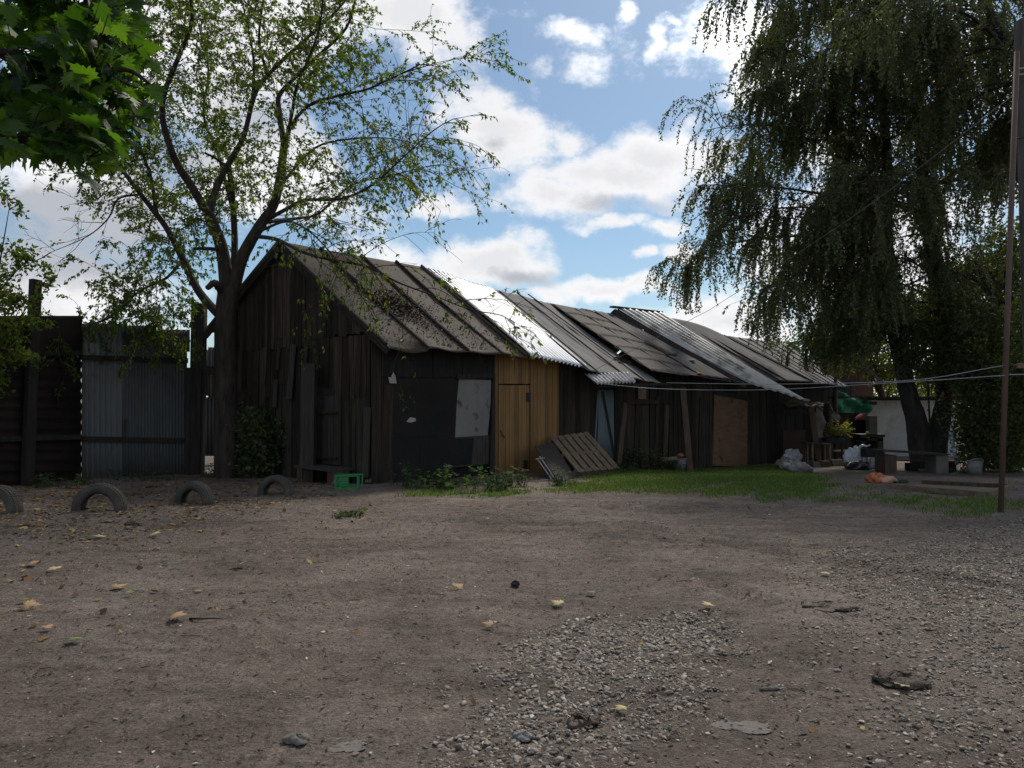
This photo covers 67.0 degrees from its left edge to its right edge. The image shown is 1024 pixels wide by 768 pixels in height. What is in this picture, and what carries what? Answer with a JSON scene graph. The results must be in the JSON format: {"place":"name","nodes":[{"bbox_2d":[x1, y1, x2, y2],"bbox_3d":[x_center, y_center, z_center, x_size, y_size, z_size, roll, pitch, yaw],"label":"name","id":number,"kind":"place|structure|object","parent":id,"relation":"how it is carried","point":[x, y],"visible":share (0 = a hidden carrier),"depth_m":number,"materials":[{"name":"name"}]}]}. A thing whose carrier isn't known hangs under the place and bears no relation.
{"place":"outdoors","nodes":[
{"label":"outdoors","id":0,"kind":"place"},
{"bbox_2d":[0,0,1022,396],"label":"sky","id":1,"kind":"structure","parent":0,"point":[591,191],"materials":[{"name":"blue"}]},
{"bbox_2d":[0,427,1023,767],"bbox_3d":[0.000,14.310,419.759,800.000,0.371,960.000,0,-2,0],"label":"ground","id":2,"kind":"structure","parent":0,"point":[38,721],"depth_m":5.38,"materials":[{"name":"soil"}]},
{"bbox_2d":[0,485,23,513],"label":"half buried tyre","id":3,"kind":"object","parent":2,"relation":"on","point":[10,498],"visible":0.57,"depth_m":10.88,"materials":[{"name":"rubber"}]},
{"bbox_2d":[0,172,60,398],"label":"fence sapling","id":4,"kind":"object","parent":2,"relation":"on","point":[8,330],"visible":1,"depth_m":13.85,"materials":[{"name":"green plant"}]},
{"bbox_2d":[19,598,41,610],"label":"fallen leaf","id":5,"kind":"object","parent":2,"relation":"on","point":[28,604],"visible":1,"depth_m":5.68,"materials":[{"name":"beige plant"}]},
{"bbox_2d":[0,279,82,485],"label":"rusty fence","id":6,"kind":"object","parent":2,"relation":"on","point":[40,428],"visible":0.78,"depth_m":15.28,"materials":[{"name":"brown metal"}]},
{"bbox_2d":[27,472,110,488],"bbox_3d":[-8.330,1.857,14.577,1.460,0.401,1.018,1,-2,-27],"label":"weed clump","id":7,"kind":"object","parent":2,"relation":"on","point":[49,483],"visible":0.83,"depth_m":14.46,"materials":[{"name":"green plant"}]},
{"bbox_2d":[0,0,170,194],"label":"foreground maple","id":8,"kind":"object","parent":2,"relation":"on","point":[73,65],"visible":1,"depth_m":4.29,"materials":[{"name":"green plant"}]},
{"bbox_2d":[71,483,127,510],"bbox_3d":[-5.916,1.790,11.089,0.731,0.731,0.206,0,-2,-6],"label":"half buried tyre","id":9,"kind":"object","parent":2,"relation":"on","point":[115,495],"visible":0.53,"depth_m":11.02,"materials":[{"name":"rubber"}]},
{"bbox_2d":[81,324,189,477],"bbox_3d":[-8.201,0.445,16.867,2.192,3.515,0.184,1,-2,-32],"label":"grey fence","id":10,"kind":"object","parent":2,"relation":"on","point":[133,418],"visible":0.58,"depth_m":16.80,"materials":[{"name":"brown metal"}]},
{"bbox_2d":[105,469,177,481],"bbox_3d":[-7.705,1.935,16.086,1.343,0.360,1.051,-2,-2,41],"label":"weed clump","id":11,"kind":"object","parent":2,"relation":"on","point":[143,479],"visible":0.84,"depth_m":16.06,"materials":[{"name":"green plant"}]},
{"bbox_2d":[168,611,187,619],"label":"fallen leaf","id":12,"kind":"object","parent":2,"relation":"on","point":[176,614],"visible":1,"depth_m":5.30,"materials":[{"name":"beige plant"}]},
{"bbox_2d":[174,481,214,504],"bbox_3d":[-4.997,1.861,12.165,0.660,0.660,0.186,0,0,16],"label":"half buried tyre","id":13,"kind":"object","parent":2,"relation":"on","point":[202,489],"visible":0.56,"depth_m":12.10,"materials":[{"name":"rubber"}]},
{"bbox_2d":[184,303,206,474],"bbox_3d":[-7.141,0.198,17.482,0.376,4.060,0.350,0,-2,0],"label":"gate post","id":14,"kind":"object","parent":2,"relation":"on","point":[195,420],"visible":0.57,"depth_m":17.31,"materials":[{"name":"brown wood"}]},
{"bbox_2d":[200,463,213,477],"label":"weed clump","id":15,"kind":"object","parent":2,"relation":"on","point":[207,475],"visible":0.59,"depth_m":16.65,"materials":[{"name":"green plant"}]},
{"bbox_2d":[205,347,214,455],"bbox_3d":[-7.663,0.578,20.228,1.204,3.188,0.372,0,-2,0],"label":"gap fence","id":16,"kind":"object","parent":2,"relation":"on","point":[210,423],"visible":0.23,"depth_m":20.32,"materials":[{"name":"brown wood"}]},
{"bbox_2d":[227,399,290,478],"bbox_3d":[-5.342,1.194,16.672,1.932,1.825,1.245,0,-2,0],"label":"elder bush","id":17,"kind":"object","parent":2,"relation":"on","point":[263,462],"visible":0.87,"depth_m":16.51,"materials":[{"name":"green plant"}]},
{"bbox_2d":[257,475,294,495],"bbox_3d":[-3.986,1.848,13.053,0.625,0.625,0.176,0,-3,13],"label":"half buried tyre","id":18,"kind":"object","parent":2,"relation":"on","point":[285,483],"visible":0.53,"depth_m":13.00,"materials":[{"name":"rubber"}]},
{"bbox_2d":[0,0,567,477],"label":"ash maple","id":19,"kind":"object","parent":2,"relation":"on","point":[228,288],"visible":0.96,"depth_m":16.49,"materials":[{"name":"green plant"}]},
{"bbox_2d":[282,733,309,745],"bbox_3d":[-0.978,1.591,3.482,0.127,0.042,0.099,0,-2,0],"label":"loose stone","id":20,"kind":"object","parent":2,"relation":"on","point":[297,739],"visible":1,"depth_m":3.46,"materials":[{"name":"stone"}]},
{"bbox_2d":[299,363,316,481],"bbox_3d":[-4.107,0.826,15.582,0.280,2.477,0.274,0,-2,0],"label":"concrete post","id":21,"kind":"object","parent":2,"relation":"on","point":[308,406],"visible":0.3,"depth_m":15.50,"materials":[{"name":"concrete"}]},
{"bbox_2d":[294,464,351,484],"bbox_3d":[-3.754,1.815,15.339,1.120,0.400,0.540,-1,-2,37],"label":"bench","id":22,"kind":"object","parent":2,"relation":"on","point":[331,470],"depth_m":15.14,"materials":[{"name":"wood"}]},
{"bbox_2d":[327,736,366,752],"bbox_3d":[-0.738,1.610,3.441,0.187,0.006,0.163,-1,-2,30],"label":"flat stone","id":23,"kind":"object","parent":2,"relation":"on","point":[354,745],"visible":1,"depth_m":3.43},
{"bbox_2d":[334,473,362,488],"bbox_3d":[-2.959,1.760,14.079,0.514,0.282,0.328,0,-2,-7],"label":"green crate","id":24,"kind":"object","parent":2,"relation":"on","point":[342,476],"visible":1,"depth_m":13.94,"materials":[{"name":"plastic"}]},
{"bbox_2d":[331,507,367,518],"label":"weed clump","id":25,"kind":"object","parent":2,"relation":"on","point":[349,513],"visible":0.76,"depth_m":10.75,"materials":[{"name":"green plant"}]},
{"bbox_2d":[207,241,527,483],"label":"gable shed","id":26,"kind":"structure","parent":2,"relation":"on","point":[361,427],"depth_m":16.30,"materials":[{"name":"brown wood"}]},
{"bbox_2d":[316,396,341,464],"bbox_3d":[-3.764,0.934,15.664,0.783,1.381,0.115,-1,-2,37],"label":"door","id":27,"kind":"structure","parent":26,"relation":"in","point":[328,414],"depth_m":15.64,"materials":[{"name":"wood"}]},
{"bbox_2d":[453,379,490,467],"bbox_3d":[-0.856,0.843,16.773,1.086,1.883,0.044,2,-2,-41],"label":"door","id":28,"kind":"structure","parent":26,"relation":"in","point":[472,439],"depth_m":16.75,"materials":[{"name":"metal"}]},
{"bbox_2d":[390,460,415,485],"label":"weed clump","id":29,"kind":"object","parent":2,"relation":"on","point":[393,477],"visible":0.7,"depth_m":14.64,"materials":[{"name":"green plant"}]},
{"bbox_2d":[401,465,457,489],"bbox_3d":[-1.501,1.760,14.182,1.070,0.581,0.910,0,-2,0],"label":"weed clump","id":30,"kind":"object","parent":2,"relation":"on","point":[446,476],"visible":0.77,"depth_m":14.14,"materials":[{"name":"green plant"}]},
{"bbox_2d":[423,462,519,491],"bbox_3d":[-0.714,1.773,14.292,1.683,0.635,1.216,1,-2,-22],"label":"weed clump","id":31,"kind":"object","parent":2,"relation":"on","point":[496,482],"visible":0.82,"depth_m":14.20,"materials":[{"name":"green plant"}]},
{"bbox_2d":[480,620,493,628],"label":"fallen leaf","id":32,"kind":"object","parent":2,"relation":"on","point":[487,624],"visible":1,"depth_m":5.32,"materials":[{"name":"beige plant"}]},
{"bbox_2d":[427,268,585,474],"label":"ochre shed","id":33,"kind":"structure","parent":2,"relation":"on","point":[526,408],"depth_m":17.93,"materials":[{"name":"wood"}]},
{"bbox_2d":[498,385,530,474],"bbox_3d":[0.072,1.064,17.507,0.955,2.095,0.087,2,-2,-41],"label":"door","id":34,"kind":"structure","parent":33,"relation":"in","point":[513,400],"depth_m":17.49,"materials":[{"name":"wood"}]},
{"bbox_2d":[489,467,531,486],"bbox_3d":[-0.032,1.842,14.946,0.851,0.502,0.542,0,-2,12],"label":"weed clump","id":35,"kind":"object","parent":2,"relation":"on","point":[518,478],"visible":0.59,"depth_m":14.92,"materials":[{"name":"green plant"}]},
{"bbox_2d":[0,478,1023,763],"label":"leaf litter","id":36,"kind":"object","parent":2,"relation":"on","point":[104,610],"visible":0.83,"depth_m":10.67,"materials":[{"name":"brown plant"}]},
{"bbox_2d":[0,497,1023,767],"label":"fallen leaf","id":37,"kind":"object","parent":2,"relation":"on","point":[496,625],"visible":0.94,"depth_m":5.54,"materials":[{"name":"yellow plant"}]},
{"bbox_2d":[0,497,1023,767],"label":"pebbles","id":38,"kind":"object","parent":2,"relation":"on","point":[482,605],"visible":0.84,"depth_m":5.78,"materials":[{"name":"stone"}]},
{"bbox_2d":[1,496,1023,767],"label":"fallen twigs","id":39,"kind":"object","parent":2,"relation":"on","point":[481,596],"depth_m":6.16,"materials":[{"name":"wood"}]},
{"bbox_2d":[512,731,533,741],"bbox_3d":[0.050,1.581,3.477,0.097,0.031,0.081,0,-2,0],"label":"loose stone","id":40,"kind":"object","parent":2,"relation":"on","point":[521,736],"visible":1,"depth_m":3.47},
{"bbox_2d":[536,456,555,480],"bbox_3d":[0.673,1.741,15.836,0.451,0.512,0.146,-1,-2,32],"label":"folding frame","id":41,"kind":"object","parent":2,"relation":"on","point":[551,479],"visible":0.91,"depth_m":15.87,"materials":[{"name":"grey metal"}]},
{"bbox_2d":[535,443,574,480],"bbox_3d":[0.988,1.671,16.688,0.661,0.700,2.352,0,-2,-14],"label":"leaning board","id":42,"kind":"object","parent":2,"relation":"on","point":[552,455],"visible":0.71,"depth_m":16.80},
{"bbox_2d":[547,467,577,485],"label":"weed clump","id":43,"kind":"object","parent":2,"relation":"on","point":[560,481],"visible":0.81,"depth_m":15.07,"materials":[{"name":"green plant"}]},
{"bbox_2d":[473,290,660,469],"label":"felt roofed shed","id":44,"kind":"structure","parent":2,"relation":"on","point":[586,404],"depth_m":19.47,"materials":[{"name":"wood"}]},
{"bbox_2d":[594,390,615,458],"bbox_3d":[2.354,1.028,19.504,0.801,1.775,0.099,2,-2,-41],"label":"door","id":45,"kind":"structure","parent":44,"relation":"in","point":[605,398],"depth_m":19.55,"materials":[{"name":"blue wood"}]},
{"bbox_2d":[586,372,669,387],"bbox_3d":[3.006,-0.094,18.923,2.894,0.417,0.442,1,-2,-36],"label":"corrugated awning","id":46,"kind":"object","parent":44,"relation":"attached to","point":[612,378],"visible":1,"depth_m":18.48,"materials":[{"name":"grey metal"}]},
{"bbox_2d":[562,712,602,731],"bbox_3d":[0.334,1.592,3.658,0.195,0.060,0.145,0,-2,0],"label":"earth clod","id":47,"kind":"object","parent":2,"relation":"on","point":[575,720],"visible":0.99,"depth_m":3.63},
{"bbox_2d":[548,432,619,475],"bbox_3d":[1.526,1.608,17.994,1.195,0.941,2.118,-1,-2,33],"label":"pallet","id":48,"kind":"object","parent":2,"relation":"on","point":[587,453],"visible":0.94,"depth_m":18.01,"materials":[{"name":"brown wood"}]},
{"bbox_2d":[615,462,638,471],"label":"weed clump","id":49,"kind":"object","parent":2,"relation":"on","point":[629,469],"visible":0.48,"depth_m":18.37,"materials":[{"name":"green plant"}]},
{"bbox_2d":[550,303,730,468],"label":"patched roof shed","id":50,"kind":"structure","parent":2,"relation":"on","point":[649,418],"depth_m":21.42,"materials":[{"name":"brown wood"}]},
{"bbox_2d":[625,446,668,470],"bbox_3d":[3.469,1.955,19.970,1.225,0.831,0.883,0,-2,0],"label":"weed clump","id":51,"kind":"object","parent":2,"relation":"on","point":[644,463],"visible":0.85,"depth_m":19.88,"materials":[{"name":"green plant"}]},
{"bbox_2d":[659,459,685,471],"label":"weed clump","id":52,"kind":"object","parent":2,"relation":"on","point":[673,466],"visible":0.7,"depth_m":20.32,"materials":[{"name":"green plant"}]},
{"bbox_2d":[673,453,686,470],"bbox_3d":[4.518,2.104,20.803,0.404,0.498,0.404,0,-2,0],"label":"grey bucket","id":53,"kind":"object","parent":2,"relation":"on","point":[681,460],"visible":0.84,"depth_m":20.65,"materials":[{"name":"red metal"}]},
{"bbox_2d":[679,387,692,471],"bbox_3d":[4.719,1.284,20.938,0.190,2.395,0.619,0,-2,-12],"label":"leaning post","id":54,"kind":"object","parent":2,"relation":"on","point":[686,428],"visible":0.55,"depth_m":20.89,"materials":[{"name":"brown wood"}]},
{"bbox_2d":[594,306,804,467],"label":"shed","id":55,"kind":"structure","parent":2,"relation":"on","point":[747,418],"depth_m":23.56,"materials":[{"name":"wood"}]},
{"bbox_2d":[712,394,747,465],"bbox_3d":[6.558,1.424,23.225,1.877,2.204,0.030,2,-2,-41],"label":"door","id":56,"kind":"structure","parent":55,"relation":"in","point":[730,415],"depth_m":23.19,"materials":[{"name":"brown wood"}]},
{"bbox_2d":[404,516,1023,767],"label":"gravel","id":57,"kind":"structure","parent":2,"relation":"on","point":[535,747],"depth_m":4.55,"materials":[{"name":"gravel"}]},
{"bbox_2d":[619,318,820,459],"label":"dark felt shed","id":58,"kind":"structure","parent":2,"relation":"on","point":[740,352],"depth_m":25.76,"materials":[{"name":"grey wood"}]},
{"bbox_2d":[709,720,772,733],"bbox_3d":[1.086,1.626,3.680,0.299,0.010,0.160,-1,-2,21],"label":"flat stone","id":59,"kind":"object","parent":2,"relation":"on","point":[750,726],"visible":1,"depth_m":3.67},
{"bbox_2d":[759,684,781,690],"bbox_3d":[1.400,1.641,4.190,0.131,0.028,0.068,0,-2,0],"label":"loose stone","id":60,"kind":"object","parent":2,"relation":"on","point":[767,687],"visible":1,"depth_m":4.17,"materials":[{"name":"stone"}]},
{"bbox_2d":[773,456,793,466],"bbox_3d":[8.000,2.302,22.793,0.634,0.374,0.432,0,-2,0],"label":"sack","id":61,"kind":"object","parent":2,"relation":"on","point":[777,463],"visible":0.38,"depth_m":22.70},
{"bbox_2d":[780,459,792,469],"bbox_3d":[7.888,2.309,22.092,0.456,0.329,0.537,-1,-2,30],"label":"sack","id":62,"kind":"object","parent":2,"relation":"on","point":[785,464],"visible":0.48,"depth_m":22.02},
{"bbox_2d":[728,336,851,458],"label":"ribbed roof shed","id":63,"kind":"structure","parent":2,"relation":"on","point":[826,391],"depth_m":27.56,"materials":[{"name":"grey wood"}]},
{"bbox_2d":[828,388,872,412],"bbox_3d":[12.164,0.592,27.641,2.052,0.901,0.836,1,-2,-33],"label":"green tarpaulin","id":64,"kind":"object","parent":63,"relation":"hanging from","point":[850,404],"visible":0.87,"depth_m":28.00,"materials":[{"name":"plastic"}]},
{"bbox_2d":[783,449,802,460],"bbox_3d":[9.054,2.323,24.980,0.760,0.485,0.496,1,-2,-21],"label":"sack","id":65,"kind":"object","parent":2,"relation":"on","point":[795,454],"visible":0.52,"depth_m":24.81,"materials":[{"name":"white plastic"}]},
{"bbox_2d":[786,461,813,472],"bbox_3d":[7.923,2.280,21.268,0.755,0.324,0.497,0,-2,0],"label":"sack","id":66,"kind":"object","parent":2,"relation":"on","point":[796,466],"visible":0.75,"depth_m":21.10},
{"bbox_2d":[781,398,828,461],"bbox_3d":[9.605,1.588,25.724,1.640,2.223,2.740,-1,-2,29],"label":"lean to","id":67,"kind":"object","parent":2,"relation":"on","point":[818,414],"visible":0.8,"depth_m":24.93,"materials":[{"name":"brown wood"}]},
{"bbox_2d":[810,461,820,466],"bbox_3d":[9.242,2.487,23.501,0.280,0.251,0.300,0,-2,0],"label":"plank box","id":68,"kind":"object","parent":2,"relation":"on","point":[815,464],"visible":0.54,"depth_m":23.35,"materials":[{"name":"grey wood"}]},
{"bbox_2d":[800,441,832,465],"bbox_3d":[9.520,2.183,24.161,0.816,0.756,0.500,0,-2,0],"label":"table","id":69,"kind":"object","parent":2,"relation":"on","point":[812,449],"visible":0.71,"depth_m":23.93,"materials":[{"name":"brown wood"}]},
{"bbox_2d":[769,288,881,366],"bbox_3d":[14.894,-0.922,36.691,5.551,7.912,4.266,0,-2,0],"label":"background tree","id":70,"kind":"object","parent":2,"relation":"on","point":[792,341],"visible":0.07,"depth_m":36.81,"materials":[{"name":"green plant"}]},
{"bbox_2d":[811,440,844,459],"bbox_3d":[10.431,2.237,25.510,0.843,0.730,0.700,0,-2,0],"label":"plant table","id":71,"kind":"object","parent":2,"relation":"on","point":[834,453],"visible":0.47,"depth_m":25.18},
{"bbox_2d":[822,417,854,442],"bbox_3d":[10.648,1.514,25.405,1.149,0.856,1.075,-1,-2,33],"label":"potted plant","id":72,"kind":"object","parent":71,"relation":"on","point":[841,430],"visible":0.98,"depth_m":25.25,"materials":[{"name":"green plant"}]},
{"bbox_2d":[642,0,1017,468],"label":"weeping birch","id":73,"kind":"object","parent":2,"relation":"on","point":[778,52],"visible":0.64,"depth_m":22.48,"materials":[{"name":"green plant"}]},
{"bbox_2d":[801,598,859,611],"bbox_3d":[2.336,1.630,5.724,0.417,0.059,0.358,0,-2,0],"label":"earth clod","id":74,"kind":"object","parent":2,"relation":"on","point":[828,605],"visible":1,"depth_m":5.66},
{"bbox_2d":[833,300,837,458],"bbox_3d":[11.296,-0.132,27.016,0.136,5.697,0.110,0,-2,0],"label":"rusty pole","id":75,"kind":"object","parent":2,"relation":"on","point":[835,403],"visible":0.25,"depth_m":26.95,"materials":[{"name":"metal"}]},
{"bbox_2d":[830,459,843,465],"bbox_3d":[10.027,2.462,23.802,0.476,0.270,0.100,0,-2,-11],"label":"concrete slab","id":76,"kind":"object","parent":2,"relation":"on","point":[838,462],"depth_m":23.75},
{"bbox_2d":[818,360,876,413],"bbox_3d":[15.454,1.002,36.761,1.946,4.219,4.450,0,-2,0],"label":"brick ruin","id":77,"kind":"object","parent":2,"relation":"on","point":[857,389],"depth_m":35.02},
{"bbox_2d":[843,444,869,461],"bbox_3d":[10.203,2.139,22.970,0.734,0.723,0.479,0,-2,0],"label":"plastic bag","id":78,"kind":"object","parent":2,"relation":"on","point":[850,454],"visible":0.51,"depth_m":22.86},
{"bbox_2d":[844,460,870,469],"bbox_3d":[9.989,2.338,22.388,0.770,0.284,0.438,0,-2,0],"label":"rubbish bag","id":79,"kind":"object","parent":2,"relation":"on","point":[857,465],"visible":1,"depth_m":22.25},
{"bbox_2d":[852,413,867,447],"bbox_3d":[13.682,2.027,30.895,1.397,1.815,0.184,0,-2,0],"label":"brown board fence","id":80,"kind":"object","parent":2,"relation":"on","point":[859,426],"visible":0.07,"depth_m":30.95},
{"bbox_2d":[855,413,867,437],"bbox_3d":[13.337,1.874,29.057,0.790,1.610,0.790,-1,-2,22],"label":"red parasol","id":81,"kind":"object","parent":2,"relation":"on","point":[861,416],"visible":0.38,"depth_m":28.89,"materials":[{"name":"fabric"}]},
{"bbox_2d":[837,313,896,396],"bbox_3d":[15.141,-0.490,33.331,3.665,6.833,2.871,0,-2,14],"label":"background tree","id":82,"kind":"object","parent":2,"relation":"on","point":[879,369],"visible":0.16,"depth_m":32.98,"materials":[{"name":"green plant"}]},
{"bbox_2d":[851,434,884,448],"bbox_3d":[11.884,2.138,25.813,0.824,0.944,0.700,0,-2,0],"label":"outdoor stove","id":83,"kind":"object","parent":2,"relation":"on","point":[874,440],"visible":0.56,"depth_m":25.48,"materials":[{"name":"metal"}]},
{"bbox_2d":[866,416,877,433],"bbox_3d":[12.017,1.373,25.836,0.261,0.630,0.300,0,-2,0],"label":"flue block","id":84,"kind":"object","parent":83,"relation":"on","point":[871,424],"depth_m":25.69,"materials":[{"name":"grey concrete"}]},
{"bbox_2d":[860,448,884,468],"bbox_3d":[10.400,2.181,22.294,0.540,0.628,0.360,0,-2,0],"label":"brazier","id":85,"kind":"object","parent":2,"relation":"on","point":[867,452],"visible":0.55,"depth_m":22.12,"materials":[{"name":"metal"}]},
{"bbox_2d":[865,472,908,482],"bbox_3d":[7.752,1.926,15.918,0.873,0.234,0.355,0,-2,0],"label":"toy heap","id":86,"kind":"object","parent":2,"relation":"on","point":[875,477],"visible":0.97,"depth_m":15.86,"materials":[{"name":"plastic"}]},
{"bbox_2d":[871,668,931,689],"bbox_3d":[2.126,1.604,4.232,0.307,0.068,0.271,0,-2,0],"label":"earth clod","id":87,"kind":"object","parent":2,"relation":"on","point":[887,676],"visible":1,"depth_m":4.19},
{"bbox_2d":[785,0,1023,279],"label":"weeping birch","id":88,"kind":"object","parent":2,"relation":"on","point":[927,40],"visible":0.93,"depth_m":19.28,"materials":[{"name":"green plant"}]},
{"bbox_2d":[788,0,1023,453],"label":"weeping birch","id":89,"kind":"object","parent":2,"relation":"on","point":[842,79],"visible":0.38,"depth_m":21.98,"materials":[{"name":"green plant"}]},
{"bbox_2d":[859,397,956,455],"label":"white shed","id":90,"kind":"structure","parent":2,"relation":"on","point":[891,422],"depth_m":28.47,"materials":[{"name":"paint"}]},
{"bbox_2d":[842,348,883,382],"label":"slanting beam","id":91,"kind":"structure","parent":90,"relation":"on","point":[876,377],"depth_m":28.97,"materials":[{"name":"grey wood"}]},
{"bbox_2d":[871,449,948,472],"bbox_3d":[10.872,2.153,21.116,1.786,0.738,0.680,0,-2,0],"label":"garden table","id":92,"kind":"object","parent":2,"relation":"on","point":[935,462],"visible":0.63,"depth_m":20.82,"materials":[{"name":"grey wood"}]},
{"bbox_2d":[850,289,977,423],"bbox_3d":[11.941,-0.162,23.031,3.800,5.521,1.936,0,-2,0],"label":"tree","id":93,"kind":"object","parent":2,"relation":"on","point":[929,332],"visible":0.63,"depth_m":22.77,"materials":[{"name":"green plant"}]},
{"bbox_2d":[875,294,953,396],"bbox_3d":[21.259,-1.186,40.621,5.152,8.674,5.417,-1,-2,29],"label":"background tree","id":94,"kind":"object","parent":2,"relation":"on","point":[924,389],"visible":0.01,"depth_m":39.85,"materials":[{"name":"green plant"}]},
{"bbox_2d":[897,459,962,470],"bbox_3d":[11.857,2.353,21.985,1.893,0.424,0.330,0,-2,0],"label":"garden bench","id":95,"kind":"object","parent":2,"relation":"on","point":[911,466],"visible":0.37,"depth_m":21.84,"materials":[{"name":"brown wood"}]},
{"bbox_2d":[874,357,1015,426],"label":"background tree","id":96,"kind":"object","parent":2,"relation":"on","point":[894,392],"visible":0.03,"depth_m":51.38,"materials":[{"name":"green plant"}]},
{"bbox_2d":[890,480,1014,496],"bbox_3d":[8.168,1.915,14.279,1.633,0.137,1.655,1,-2,-41],"label":"sandbox","id":97,"kind":"object","parent":2,"relation":"on","point":[957,488],"visible":0.77,"depth_m":14.13,"materials":[{"name":"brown wood"}]},
{"bbox_2d":[948,430,958,464],"bbox_3d":[12.410,1.786,21.720,0.257,0.973,0.129,-2,-2,41],"label":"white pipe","id":98,"kind":"object","parent":2,"relation":"on","point":[954,449],"visible":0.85,"depth_m":21.67,"materials":[{"name":"plastic"}]},
{"bbox_2d":[910,212,1020,419],"bbox_3d":[14.894,-1.489,24.261,5.087,8.264,3.619,0,-2,0],"label":"understorey tree","id":99,"kind":"object","parent":2,"relation":"on","point":[1002,246],"visible":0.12,"depth_m":24.15,"materials":[{"name":"green plant"}]},
{"bbox_2d":[966,459,983,474],"bbox_3d":[12.076,2.154,20.172,0.404,0.438,0.404,0,-2,0],"label":"white bucket","id":100,"kind":"object","parent":2,"relation":"on","point":[974,467],"visible":0.99,"depth_m":20.03,"materials":[{"name":"grey plastic"}]},
{"bbox_2d":[927,320,1023,472],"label":"dense shrub","id":101,"kind":"object","parent":2,"relation":"on","point":[979,443],"visible":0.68,"depth_m":21.45,"materials":[{"name":"green plant"}]},
{"bbox_2d":[981,274,1023,471],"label":"dense shrub","id":102,"kind":"object","parent":2,"relation":"on","point":[1015,451],"visible":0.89,"depth_m":20.04,"materials":[{"name":"green plant"}]},
{"bbox_2d":[998,51,1023,511],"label":"clothes pole","id":103,"kind":"object","parent":2,"relation":"on","point":[1006,364],"visible":0.91,"depth_m":11.19,"materials":[{"name":"metal"}]},
{"bbox_2d":[607,375,1004,389],"bbox_3d":[5.482,-0.009,15.225,2.206,0.177,8.574,1,-2,-35],"label":"clothes line","id":104,"kind":"object","parent":103,"relation":"attached to","point":[836,386],"visible":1,"depth_m":14.51,"materials":[{"name":"fabric"}]},
{"bbox_2d":[688,365,1002,383],"bbox_3d":[5.690,-0.068,15.465,0.401,0.192,9.143,1,-2,-20],"label":"clothes line","id":105,"kind":"object","parent":103,"relation":"attached to","point":[867,382],"visible":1,"depth_m":13.50,"materials":[{"name":"fabric"}]},
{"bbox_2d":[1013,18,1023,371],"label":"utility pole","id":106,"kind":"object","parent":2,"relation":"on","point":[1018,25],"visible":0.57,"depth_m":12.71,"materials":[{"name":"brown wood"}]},
{"bbox_2d":[591,88,1021,371],"bbox_3d":[5.653,-2.559,16.069,8.703,4.434,1.643,-2,-2,41],"label":"overhead cable","id":107,"kind":"object","parent":106,"relation":"attached to","point":[826,234],"visible":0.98,"depth_m":15.07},
{"bbox_2d":[336,463,1023,519],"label":"grass","id":108,"kind":"structure","parent":0,"point":[747,478],"depth_m":14.21,"materials":[{"name":"plant"}]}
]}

